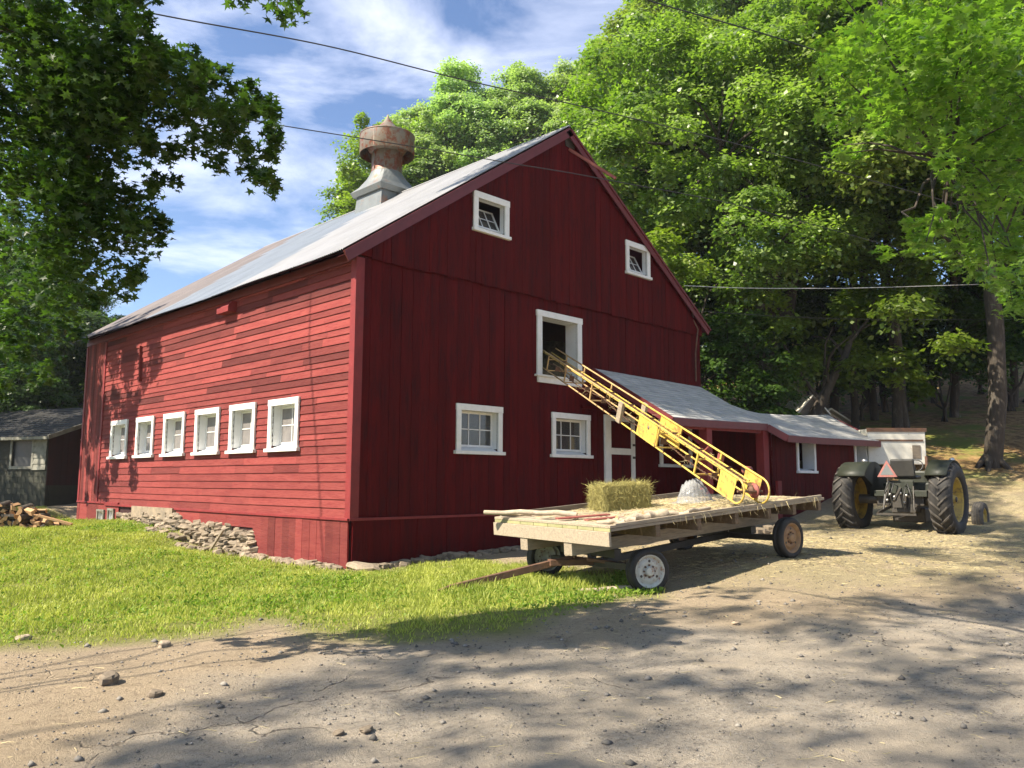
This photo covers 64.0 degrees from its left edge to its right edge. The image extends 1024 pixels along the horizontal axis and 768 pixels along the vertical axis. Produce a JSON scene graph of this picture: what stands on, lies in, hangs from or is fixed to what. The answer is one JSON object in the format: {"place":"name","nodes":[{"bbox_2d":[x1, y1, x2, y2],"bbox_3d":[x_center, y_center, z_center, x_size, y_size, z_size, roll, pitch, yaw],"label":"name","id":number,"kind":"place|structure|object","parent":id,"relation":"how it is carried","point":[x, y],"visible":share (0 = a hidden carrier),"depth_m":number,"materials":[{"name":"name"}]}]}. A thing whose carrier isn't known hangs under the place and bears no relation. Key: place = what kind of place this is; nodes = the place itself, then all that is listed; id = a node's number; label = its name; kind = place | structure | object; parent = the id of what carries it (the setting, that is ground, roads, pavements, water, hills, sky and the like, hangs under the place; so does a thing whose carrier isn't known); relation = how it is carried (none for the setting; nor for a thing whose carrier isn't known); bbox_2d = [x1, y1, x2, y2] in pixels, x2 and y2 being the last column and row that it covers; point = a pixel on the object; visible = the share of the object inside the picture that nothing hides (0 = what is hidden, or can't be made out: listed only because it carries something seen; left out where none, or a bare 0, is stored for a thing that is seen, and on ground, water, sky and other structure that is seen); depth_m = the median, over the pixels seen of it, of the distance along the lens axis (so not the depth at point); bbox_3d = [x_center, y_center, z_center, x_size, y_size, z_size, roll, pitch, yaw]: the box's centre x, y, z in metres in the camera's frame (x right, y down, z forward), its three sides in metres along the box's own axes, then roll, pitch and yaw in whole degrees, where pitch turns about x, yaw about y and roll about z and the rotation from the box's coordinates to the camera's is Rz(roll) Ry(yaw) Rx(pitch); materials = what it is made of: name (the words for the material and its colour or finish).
{"place":"outdoors","nodes":[
{"label":"outdoors","id":0,"kind":"place"},
{"bbox_2d":[0,0,1020,332],"label":"sky","id":1,"kind":"structure","parent":0,"point":[217,224],"materials":[{"name":"blue"}]},
{"bbox_2d":[0,345,1023,767],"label":"ground","id":2,"kind":"structure","parent":0,"point":[250,741],"depth_m":6.90,"materials":[{"name":"beige soil"}]},
{"bbox_2d":[15,634,32,640],"bbox_3d":[-4.903,2.549,8.230,0.099,0.065,0.166,-7,-10,44],"label":"loose stone","id":3,"kind":"object","parent":2,"relation":"on","point":[24,637],"visible":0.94,"depth_m":8.19,"materials":[{"name":"beige stone"}]},
{"bbox_2d":[0,335,74,441],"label":"understory tree","id":4,"kind":"object","parent":2,"relation":"on","point":[61,401],"visible":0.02,"depth_m":36.89,"materials":[{"name":"green plant"}]},
{"bbox_2d":[0,408,82,506],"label":"old block shed","id":5,"kind":"structure","parent":2,"relation":"on","point":[39,461],"depth_m":28.49,"materials":[{"name":"grey concrete"}]},
{"bbox_2d":[9,440,34,468],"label":"window frame","id":6,"kind":"structure","parent":5,"relation":"in","point":[23,454],"depth_m":28.48,"materials":[{"name":"white wood"}]},
{"bbox_2d":[0,344,84,443],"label":"understory tree","id":7,"kind":"object","parent":2,"relation":"on","point":[26,399],"visible":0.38,"depth_m":34.86,"materials":[{"name":"green plant"}]},
{"bbox_2d":[0,200,96,394],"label":"maple tree","id":8,"kind":"object","parent":2,"relation":"on","point":[9,276],"visible":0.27,"depth_m":23.86,"materials":[{"name":"green plant"}]},
{"bbox_2d":[0,242,96,306],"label":"forest tree","id":9,"kind":"object","parent":2,"relation":"on","point":[25,255],"visible":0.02,"depth_m":44.33,"materials":[{"name":"green plant"}]},
{"bbox_2d":[38,515,72,524],"bbox_3d":[-11.809,3.518,21.195,0.804,0.271,0.160,1,-7,-10],"label":"split plank","id":10,"kind":"object","parent":2,"relation":"on","point":[55,519],"visible":1,"depth_m":21.14,"materials":[{"name":"brown wood"}]},
{"bbox_2d":[0,307,114,408],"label":"understory tree","id":11,"kind":"object","parent":2,"relation":"on","point":[100,320],"visible":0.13,"depth_m":37.28,"materials":[{"name":"green plant"}]},
{"bbox_2d":[0,274,115,404],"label":"understory tree","id":12,"kind":"object","parent":2,"relation":"on","point":[81,305],"visible":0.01,"depth_m":40.22,"materials":[{"name":"green plant"}]},
{"bbox_2d":[50,317,92,405],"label":"forest tree","id":13,"kind":"object","parent":2,"relation":"on","point":[69,365],"visible":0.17,"depth_m":37.70,"materials":[{"name":"green plant"}]},
{"bbox_2d":[82,295,125,329],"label":"forest tree","id":14,"kind":"object","parent":2,"relation":"on","point":[110,303],"depth_m":46.95,"materials":[{"name":"green plant"}]},
{"bbox_2d":[99,670,119,685],"bbox_3d":[-3.243,2.377,6.589,0.140,0.116,0.249,2,-7,-11],"label":"loose stone","id":15,"kind":"object","parent":2,"relation":"on","point":[109,678],"visible":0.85,"depth_m":6.54,"materials":[{"name":"beige stone"}]},
{"bbox_2d":[0,0,287,399],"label":"maple tree","id":16,"kind":"object","parent":2,"relation":"on","point":[89,91],"visible":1,"depth_m":6.88,"materials":[{"name":"green plant"}]},
{"bbox_2d":[146,689,163,697],"bbox_3d":[-2.721,2.362,6.249,0.141,0.056,0.123,-7,-10,44],"label":"loose stone","id":17,"kind":"object","parent":2,"relation":"on","point":[154,693],"visible":1,"depth_m":6.21,"materials":[{"name":"beige stone"}]},
{"bbox_2d":[158,640,170,647],"bbox_3d":[-3.390,2.537,7.983,0.123,0.072,0.194,-1,-7,11],"label":"loose stone","id":18,"kind":"object","parent":2,"relation":"on","point":[164,643],"visible":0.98,"depth_m":7.94,"materials":[{"name":"beige stone"}]},
{"bbox_2d":[221,0,310,30],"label":"overhanging maple","id":19,"kind":"object","parent":2,"relation":"on","point":[290,11],"visible":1,"depth_m":8.76,"materials":[{"name":"green plant"}]},
{"bbox_2d":[0,505,664,648],"bbox_3d":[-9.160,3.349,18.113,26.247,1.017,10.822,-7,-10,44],"label":"grass","id":20,"kind":"structure","parent":2,"relation":"on","point":[414,573],"depth_m":11.88,"materials":[{"name":"green plant"}]},
{"bbox_2d":[346,561,380,571],"bbox_3d":[-2.803,3.477,15.488,0.955,0.208,0.491,-7,-10,44],"label":"flat stone","id":21,"kind":"object","parent":2,"relation":"on","point":[356,565],"visible":0.72,"depth_m":15.35,"materials":[{"name":"beige stone"}]},
{"bbox_2d":[359,725,372,733],"bbox_3d":[-0.961,2.264,5.373,0.092,0.042,0.174,0,-7,3],"label":"loose stone","id":22,"kind":"object","parent":2,"relation":"on","point":[366,729],"visible":1,"depth_m":5.33,"materials":[{"name":"beige stone"}]},
{"bbox_2d":[313,110,459,221],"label":"forest tree","id":23,"kind":"object","parent":2,"relation":"on","point":[352,177],"visible":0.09,"depth_m":54.38,"materials":[{"name":"green plant"}]},
{"bbox_2d":[73,125,710,569],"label":"barn","id":24,"kind":"structure","parent":2,"relation":"on","point":[373,385],"depth_m":19.43,"materials":[{"name":"red paint"}]},
{"bbox_2d":[96,509,104,519],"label":"window frame","id":25,"kind":"structure","parent":24,"relation":"in","point":[100,515],"depth_m":25.23,"materials":[{"name":"white paint"}]},
{"bbox_2d":[107,508,114,519],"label":"window frame","id":26,"kind":"structure","parent":24,"relation":"in","point":[110,512],"depth_m":24.60,"materials":[{"name":"white paint"}]},
{"bbox_2d":[106,419,128,458],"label":"window frame","id":27,"kind":"structure","parent":24,"relation":"in","point":[119,449],"depth_m":24.94,"materials":[{"name":"white paint"}]},
{"bbox_2d":[132,416,154,457],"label":"window frame","id":28,"kind":"structure","parent":24,"relation":"in","point":[144,445],"depth_m":23.54,"materials":[{"name":"white paint"}]},
{"bbox_2d":[159,411,185,456],"bbox_3d":[-8.952,1.358,21.891,1.440,1.160,0.318,-7,-10,44],"label":"window frame","id":29,"kind":"structure","parent":24,"relation":"in","point":[174,437],"depth_m":22.18,"materials":[{"name":"white paint"}]},
{"bbox_2d":[190,407,220,455],"bbox_3d":[-7.558,1.199,20.515,1.450,1.160,0.318,-7,-10,44],"label":"window frame","id":30,"kind":"structure","parent":24,"relation":"in","point":[208,433],"depth_m":20.79,"materials":[{"name":"white paint"}]},
{"bbox_2d":[225,402,256,453],"bbox_3d":[-6.253,1.051,19.227,1.370,1.160,0.318,-7,-10,44],"label":"window frame","id":31,"kind":"structure","parent":24,"relation":"in","point":[243,425],"depth_m":19.48,"materials":[{"name":"white paint"}]},
{"bbox_2d":[263,396,299,451],"bbox_3d":[-4.926,0.899,17.918,1.390,1.160,0.318,-7,-10,44],"label":"window frame","id":32,"kind":"structure","parent":24,"relation":"in","point":[285,430],"depth_m":18.15,"materials":[{"name":"white paint"}]},
{"bbox_2d":[350,115,414,213],"bbox_3d":[-4.133,-6.858,26.994,1.830,4.280,1.830,-7,-10,44],"label":"roof ventilator","id":33,"kind":"object","parent":24,"relation":"on","point":[386,180],"visible":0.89,"depth_m":26.50,"materials":[{"name":"metal"}]},
{"bbox_2d":[453,403,505,454],"bbox_3d":[-0.774,1.035,18.459,0.282,1.110,1.520,-7,-10,44],"label":"window frame","id":34,"kind":"structure","parent":24,"relation":"in","point":[496,429],"depth_m":18.58,"materials":[{"name":"white paint"}]},
{"bbox_2d":[472,190,511,240],"bbox_3d":[-0.611,-3.915,19.259,0.516,0.950,1.200,-7,-10,44],"label":"window frame","id":35,"kind":"structure","parent":24,"relation":"in","point":[504,205],"depth_m":19.24,"materials":[{"name":"white paint"}]},
{"bbox_2d":[542,337,565,376],"bbox_3d":[0.058,-0.681,21.762,2.695,2.065,3.419,-7,-10,44],"label":"loft hay","id":36,"kind":"object","parent":24,"relation":"on","point":[550,346],"visible":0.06,"depth_m":22.00},
{"bbox_2d":[550,412,593,458],"bbox_3d":[1.446,1.307,20.677,0.282,1.110,1.580,-7,-10,44],"label":"window frame","id":37,"kind":"structure","parent":24,"relation":"in","point":[555,416],"depth_m":20.80,"materials":[{"name":"white paint"}]},
{"bbox_2d":[604,414,635,483],"bbox_3d":[2.901,2.483,21.882,0.081,3.270,1.310,-7,-10,44],"label":"door","id":38,"kind":"structure","parent":24,"relation":"in","point":[619,441],"depth_m":21.94,"materials":[{"name":"white paint"}]},
{"bbox_2d":[625,239,652,280],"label":"window frame","id":39,"kind":"structure","parent":24,"relation":"in","point":[645,253],"depth_m":23.30,"materials":[{"name":"white paint"}]},
{"bbox_2d":[658,423,693,467],"bbox_3d":[4.761,1.792,23.925,0.220,1.280,1.770,-7,-10,44],"label":"window frame","id":40,"kind":"structure","parent":24,"relation":"in","point":[661,464],"depth_m":23.63,"materials":[{"name":"white paint"}]},
{"bbox_2d":[684,284,977,288],"bbox_3d":[12.326,-3.249,26.053,15.577,1.524,0.443,3,-7,-20],"label":"power cable","id":41,"kind":"object","parent":24,"relation":"attached to","point":[826,288],"visible":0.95,"depth_m":24.68,"materials":[{"name":"black rubber"}]},
{"bbox_2d":[701,311,1021,319],"bbox_3d":[12.889,-2.259,26.927,15.907,1.005,0.174,3,-7,-22],"label":"power cable","id":42,"kind":"object","parent":24,"relation":"attached to","point":[872,319],"visible":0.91,"depth_m":26.62,"materials":[{"name":"black rubber"}]},
{"bbox_2d":[352,92,499,209],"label":"forest tree","id":43,"kind":"object","parent":2,"relation":"on","point":[406,114],"visible":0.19,"depth_m":54.62,"materials":[{"name":"green plant"}]},
{"bbox_2d":[409,55,531,180],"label":"forest tree","id":44,"kind":"object","parent":2,"relation":"on","point":[476,109],"visible":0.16,"depth_m":55.79,"materials":[{"name":"green plant"}]},
{"bbox_2d":[441,59,560,168],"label":"forest tree","id":45,"kind":"object","parent":2,"relation":"on","point":[515,72],"visible":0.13,"depth_m":55.48,"materials":[{"name":"green plant"}]},
{"bbox_2d":[0,515,1023,767],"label":"road pebbles","id":46,"kind":"object","parent":2,"relation":"on","point":[426,697],"visible":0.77,"depth_m":7.23,"materials":[{"name":"grey gravel"}]},
{"bbox_2d":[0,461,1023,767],"bbox_3d":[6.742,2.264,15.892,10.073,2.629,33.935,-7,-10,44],"label":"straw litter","id":47,"kind":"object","parent":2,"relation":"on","point":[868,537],"visible":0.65,"depth_m":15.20,"materials":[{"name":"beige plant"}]},
{"bbox_2d":[485,56,584,147],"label":"forest tree","id":48,"kind":"object","parent":2,"relation":"on","point":[563,67],"visible":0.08,"depth_m":56.19,"materials":[{"name":"green plant"}]},
{"bbox_2d":[513,71,582,146],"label":"forest tree","id":49,"kind":"object","parent":2,"relation":"on","point":[557,81],"visible":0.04,"depth_m":55.94,"materials":[{"name":"green plant"}]},
{"bbox_2d":[578,585,633,591],"bbox_3d":[0.957,2.957,11.659,1.860,0.200,0.125,0,-7,6],"label":"branch","id":50,"kind":"object","parent":2,"relation":"on","point":[619,586],"visible":0.17,"depth_m":11.60,"materials":[{"name":"brown plant"}]},
{"bbox_2d":[437,489,823,592],"bbox_3d":[2.010,2.508,13.112,6.706,1.085,2.650,0,-5,-38],"label":"hay wagon","id":51,"kind":"object","parent":2,"relation":"on","point":[548,545],"visible":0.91,"depth_m":12.52,"materials":[{"name":"brown wood"}]},
{"bbox_2d":[483,509,577,516],"bbox_3d":[0.276,1.998,12.668,1.490,0.118,0.122,-2,-7,15],"label":"plank","id":52,"kind":"object","parent":51,"relation":"on","point":[535,512],"visible":0.95,"depth_m":12.63,"materials":[{"name":"beige wood"}]},
{"bbox_2d":[555,513,609,519],"bbox_3d":[1.074,2.005,12.401,0.850,0.022,0.130,-1,-4,-18],"label":"red plank","id":53,"kind":"object","parent":51,"relation":"on","point":[581,516],"visible":1,"depth_m":12.35,"materials":[{"name":"red wood"}]},
{"bbox_2d":[597,518,624,524],"bbox_3d":[1.385,1.924,11.410,0.407,0.114,0.103,-1,-7,11],"label":"log","id":54,"kind":"object","parent":51,"relation":"on","point":[611,521],"visible":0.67,"depth_m":11.39,"materials":[{"name":"beige wood"}]},
{"bbox_2d":[584,473,654,511],"bbox_3d":[1.825,1.859,13.840,1.366,0.852,0.855,0,-6,-22],"label":"hay bale","id":55,"kind":"object","parent":51,"relation":"on","point":[614,496],"visible":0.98,"depth_m":13.62,"materials":[{"name":"yellow plant"}]},
{"bbox_2d":[615,512,651,519],"bbox_3d":[1.727,1.913,11.676,0.582,0.166,0.126,3,-7,-23],"label":"log","id":56,"kind":"object","parent":51,"relation":"on","point":[638,516],"visible":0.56,"depth_m":11.67,"materials":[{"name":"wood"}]},
{"bbox_2d":[542,348,769,503],"bbox_3d":[2.430,0.575,16.833,0.780,0.542,8.743,3,15,-22],"label":"bale conveyor","id":57,"kind":"object","parent":51,"relation":"on","point":[651,432],"visible":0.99,"depth_m":15.31,"materials":[{"name":"yellow metal"}]},
{"bbox_2d":[642,508,669,517],"bbox_3d":[2.076,1.897,11.906,0.408,0.176,0.196,2,-7,-13],"label":"log","id":58,"kind":"object","parent":51,"relation":"on","point":[660,513],"visible":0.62,"depth_m":11.86,"materials":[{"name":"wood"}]},
{"bbox_2d":[535,493,803,523],"bbox_3d":[2.667,2.023,13.703,4.886,0.442,2.674,6,-9,-38],"label":"loose hay","id":59,"kind":"object","parent":51,"relation":"on","point":[696,504],"visible":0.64,"depth_m":13.77,"materials":[{"name":"plant"}]},
{"bbox_2d":[680,506,710,512],"bbox_3d":[2.804,1.930,12.500,0.102,0.117,0.757,-7,-10,44],"label":"log","id":60,"kind":"object","parent":51,"relation":"on","point":[690,510],"visible":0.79,"depth_m":12.52,"materials":[{"name":"beige wood"}]},
{"bbox_2d":[552,44,763,282],"bbox_3d":[6.682,-7.065,38.984,11.832,18.030,11.736,2,-7,-12],"label":"forest tree","id":61,"kind":"object","parent":2,"relation":"on","point":[586,92],"visible":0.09,"depth_m":36.38,"materials":[{"name":"green plant"}]},
{"bbox_2d":[570,0,766,258],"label":"forest tree","id":62,"kind":"object","parent":2,"relation":"on","point":[612,23],"visible":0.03,"depth_m":46.53,"materials":[{"name":"green plant"}]},
{"bbox_2d":[575,0,775,379],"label":"forest tree","id":63,"kind":"object","parent":2,"relation":"on","point":[626,2],"depth_m":51.97,"materials":[{"name":"green plant"}]},
{"bbox_2d":[646,224,810,390],"bbox_3d":[5.517,-1.369,29.969,9.147,9.262,7.519,3,-7,-22],"label":"tree","id":64,"kind":"object","parent":2,"relation":"on","point":[670,241],"visible":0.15,"depth_m":28.18,"materials":[{"name":"green plant"}]},
{"bbox_2d":[686,256,784,391],"bbox_3d":[7.772,-1.547,34.214,7.309,7.746,6.786,-3,-8,27],"label":"understory tree","id":65,"kind":"object","parent":2,"relation":"on","point":[712,296],"visible":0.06,"depth_m":32.81,"materials":[{"name":"green plant"}]},
{"bbox_2d":[592,368,880,519],"bbox_3d":[6.879,2.275,24.874,4.218,4.522,11.995,-7,-10,44],"label":"lean to shed","id":66,"kind":"object","parent":2,"relation":"on","point":[824,447],"visible":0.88,"depth_m":23.51,"materials":[{"name":"grey metal"}]},
{"bbox_2d":[796,443,818,472],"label":"window frame","id":67,"kind":"structure","parent":66,"relation":"in","point":[808,450],"depth_m":24.80,"materials":[{"name":"white paint"}]},
{"bbox_2d":[854,446,867,461],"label":"window frame","id":68,"kind":"structure","parent":66,"relation":"in","point":[860,452],"depth_m":27.63,"materials":[{"name":"white paint"}]},
{"bbox_2d":[700,304,810,414],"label":"understory tree","id":69,"kind":"object","parent":2,"relation":"on","point":[769,394],"visible":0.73,"depth_m":28.77,"materials":[{"name":"green plant"}]},
{"bbox_2d":[700,0,824,389],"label":"forest tree","id":70,"kind":"object","parent":2,"relation":"on","point":[722,9],"depth_m":46.03,"materials":[{"name":"green plant"}]},
{"bbox_2d":[754,525,773,533],"bbox_3d":[6.285,3.653,20.226,0.647,0.315,2.793,-7,-10,44],"label":"rubble heap","id":71,"kind":"object","parent":2,"relation":"on","point":[766,529],"visible":0.22,"depth_m":19.86,"materials":[{"name":"stone"}]},
{"bbox_2d":[666,218,869,410],"bbox_3d":[8.634,-1.962,33.246,10.304,9.944,6.750,-7,-10,44],"label":"tree","id":72,"kind":"object","parent":2,"relation":"on","point":[782,303],"visible":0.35,"depth_m":31.57,"materials":[{"name":"green plant"}]},
{"bbox_2d":[563,0,979,408],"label":"maple tree","id":73,"kind":"object","parent":2,"relation":"on","point":[737,59],"visible":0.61,"depth_m":29.91,"materials":[{"name":"green plant"}]},
{"bbox_2d":[724,277,836,386],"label":"understory tree","id":74,"kind":"object","parent":2,"relation":"on","point":[796,333],"visible":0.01,"depth_m":36.70,"materials":[{"name":"green plant"}]},
{"bbox_2d":[782,395,830,414],"bbox_3d":[11.353,1.587,32.103,1.280,2.085,2.700,0,-7,0],"label":"weathered hut","id":75,"kind":"object","parent":2,"relation":"on","point":[804,407],"visible":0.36,"depth_m":31.03,"materials":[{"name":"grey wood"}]},
{"bbox_2d":[734,89,895,406],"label":"forest tree","id":76,"kind":"object","parent":2,"relation":"on","point":[867,397],"visible":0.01,"depth_m":40.43,"materials":[{"name":"green plant"}]},
{"bbox_2d":[775,275,882,397],"bbox_3d":[13.876,-1.573,37.330,6.700,7.101,6.221,0,-7,-2],"label":"understory tree","id":77,"kind":"object","parent":2,"relation":"on","point":[812,296],"visible":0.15,"depth_m":35.74,"materials":[{"name":"green plant"}]},
{"bbox_2d":[827,275,838,411],"bbox_3d":[14.428,-4.612,37.076,3.776,13.584,3.820,-6,-9,43],"label":"slender trunk","id":78,"kind":"object","parent":2,"relation":"on","point":[834,402],"visible":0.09,"depth_m":36.06,"materials":[{"name":"brown plant"}]},
{"bbox_2d":[827,408,859,426],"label":"pale roofed outbuilding","id":79,"kind":"structure","parent":2,"relation":"on","point":[836,414],"depth_m":34.62,"materials":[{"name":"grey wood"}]},
{"bbox_2d":[833,244,868,428],"bbox_3d":[14.460,-3.300,34.846,3.147,11.320,3.184,-7,-10,44],"label":"slender trunk","id":80,"kind":"object","parent":2,"relation":"on","point":[854,411],"visible":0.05,"depth_m":34.05,"materials":[{"name":"brown plant"}]},
{"bbox_2d":[722,268,990,414],"bbox_3d":[12.737,-1.008,30.427,9.392,7.729,11.076,-7,-10,44],"label":"tree","id":81,"kind":"object","parent":2,"relation":"on","point":[896,304],"visible":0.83,"depth_m":30.29,"materials":[{"name":"green plant"}]},
{"bbox_2d":[799,310,919,420],"bbox_3d":[15.405,-0.900,36.377,5.090,5.810,5.482,-3,-7,25],"label":"understory tree","id":82,"kind":"object","parent":2,"relation":"on","point":[869,343],"visible":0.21,"depth_m":35.56,"materials":[{"name":"green plant"}]},
{"bbox_2d":[862,271,892,420],"bbox_3d":[15.887,-4.107,37.072,3.461,12.452,3.502,1,-7,-7],"label":"slender trunk","id":83,"kind":"object","parent":2,"relation":"on","point":[873,406],"visible":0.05,"depth_m":36.06,"materials":[{"name":"brown plant"}]},
{"bbox_2d":[845,193,913,427],"bbox_3d":[15.406,-4.943,33.540,4.139,14.716,4.091,3,-7,-20],"label":"slender trunk","id":84,"kind":"object","parent":2,"relation":"on","point":[898,341],"visible":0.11,"depth_m":33.02,"materials":[{"name":"brown plant"}]},
{"bbox_2d":[870,275,888,411],"bbox_3d":[17.086,-3.362,38.737,2.865,10.188,2.832,-4,-8,31],"label":"slender trunk","id":85,"kind":"object","parent":2,"relation":"on","point":[884,404],"visible":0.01,"depth_m":38.05,"materials":[{"name":"brown plant"}]},
{"bbox_2d":[755,72,1009,427],"bbox_3d":[15.233,-6.231,33.485,11.149,17.129,11.240,-3,-8,28],"label":"forest tree","id":86,"kind":"object","parent":2,"relation":"on","point":[897,414],"visible":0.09,"depth_m":32.81,"materials":[{"name":"green plant"}]},
{"bbox_2d":[858,428,926,464],"bbox_3d":[12.939,2.512,29.583,2.013,1.581,4.230,0,-7,0],"label":"white trailer","id":87,"kind":"object","parent":2,"relation":"on","point":[902,443],"visible":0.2,"depth_m":27.54,"materials":[{"name":"metal"}]},
{"bbox_2d":[762,0,1023,471],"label":"forest tree","id":88,"kind":"object","parent":2,"relation":"on","point":[993,453],"visible":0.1,"depth_m":27.50,"materials":[{"name":"green plant"}]},
{"bbox_2d":[796,0,1023,335],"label":"maple tree","id":89,"kind":"object","parent":2,"relation":"on","point":[945,64],"visible":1,"depth_m":8.35,"materials":[{"name":"green plant"}]},
{"bbox_2d":[832,456,989,534],"bbox_3d":[10.402,2.865,21.324,2.800,2.005,3.747,-6,-9,42],"label":"tractor","id":90,"kind":"object","parent":2,"relation":"on","point":[935,492],"visible":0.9,"depth_m":20.46,"materials":[{"name":"black rubber"}]},
{"bbox_2d":[879,281,973,410],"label":"understory tree","id":91,"kind":"object","parent":2,"relation":"on","point":[917,338],"visible":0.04,"depth_m":36.22,"materials":[{"name":"green plant"}]},
{"bbox_2d":[871,288,1023,421],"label":"understory tree","id":92,"kind":"object","parent":2,"relation":"on","point":[962,305],"visible":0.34,"depth_m":34.56,"materials":[{"name":"green plant"}]},
{"bbox_2d":[871,0,1023,297],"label":"forest tree","id":93,"kind":"object","parent":2,"relation":"on","point":[922,211],"visible":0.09,"depth_m":30.05,"materials":[{"name":"green plant"}]},
{"bbox_2d":[933,246,980,417],"bbox_3d":[19.708,-4.866,36.389,3.776,13.584,3.820,5,-8,-33],"label":"slender trunk","id":94,"kind":"object","parent":2,"relation":"on","point":[954,401],"visible":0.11,"depth_m":35.91,"materials":[{"name":"brown plant"}]},
{"bbox_2d":[905,267,1023,393],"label":"understory tree","id":95,"kind":"object","parent":2,"relation":"on","point":[980,387],"depth_m":42.08,"materials":[{"name":"green plant"}]},
{"bbox_2d":[928,242,1023,411],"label":"understory tree","id":96,"kind":"object","parent":2,"relation":"on","point":[976,291],"visible":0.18,"depth_m":36.58,"materials":[{"name":"green plant"}]},
{"bbox_2d":[1009,279,1018,406],"bbox_3d":[23.716,-4.685,38.733,3.502,12.452,3.462,0,-7,5],"label":"slender trunk","id":97,"kind":"object","parent":2,"relation":"on","point":[1014,373],"visible":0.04,"depth_m":38.05,"materials":[{"name":"brown plant"}]},
{"bbox_2d":[15,74,1023,284],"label":"power cable","id":98,"kind":"object","parent":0,"point":[582,175],"visible":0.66,"depth_m":14.71,"materials":[{"name":"black rubber"}]},
{"bbox_2d":[141,11,985,212],"bbox_3d":[5.717,-4.863,18.841,31.086,1.768,0.841,5,-8,-33],"label":"power cable","id":99,"kind":"object","parent":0,"point":[510,90],"visible":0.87,"depth_m":15.30,"materials":[{"name":"black rubber"}]},
{"bbox_2d":[647,0,1005,117],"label":"power cable","id":100,"kind":"object","parent":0,"point":[731,24],"visible":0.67,"depth_m":10.27,"materials":[{"name":"black rubber"}]},
{"bbox_3d":[-12.664,3.692,21.271,0.157,0.213,0.420,-34,5,-22],"label":"split log","id":101,"kind":"object","parent":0,"visible":0},
{"bbox_2d":[17,513,31,521],"bbox_3d":[-12.629,3.455,21.247,0.114,0.180,0.420,-29,-3,4],"label":"split log","id":102,"kind":"object","parent":101,"relation":"on","point":[24,517],"visible":0.88,"depth_m":21.17,"materials":[{"name":"brown wood"}]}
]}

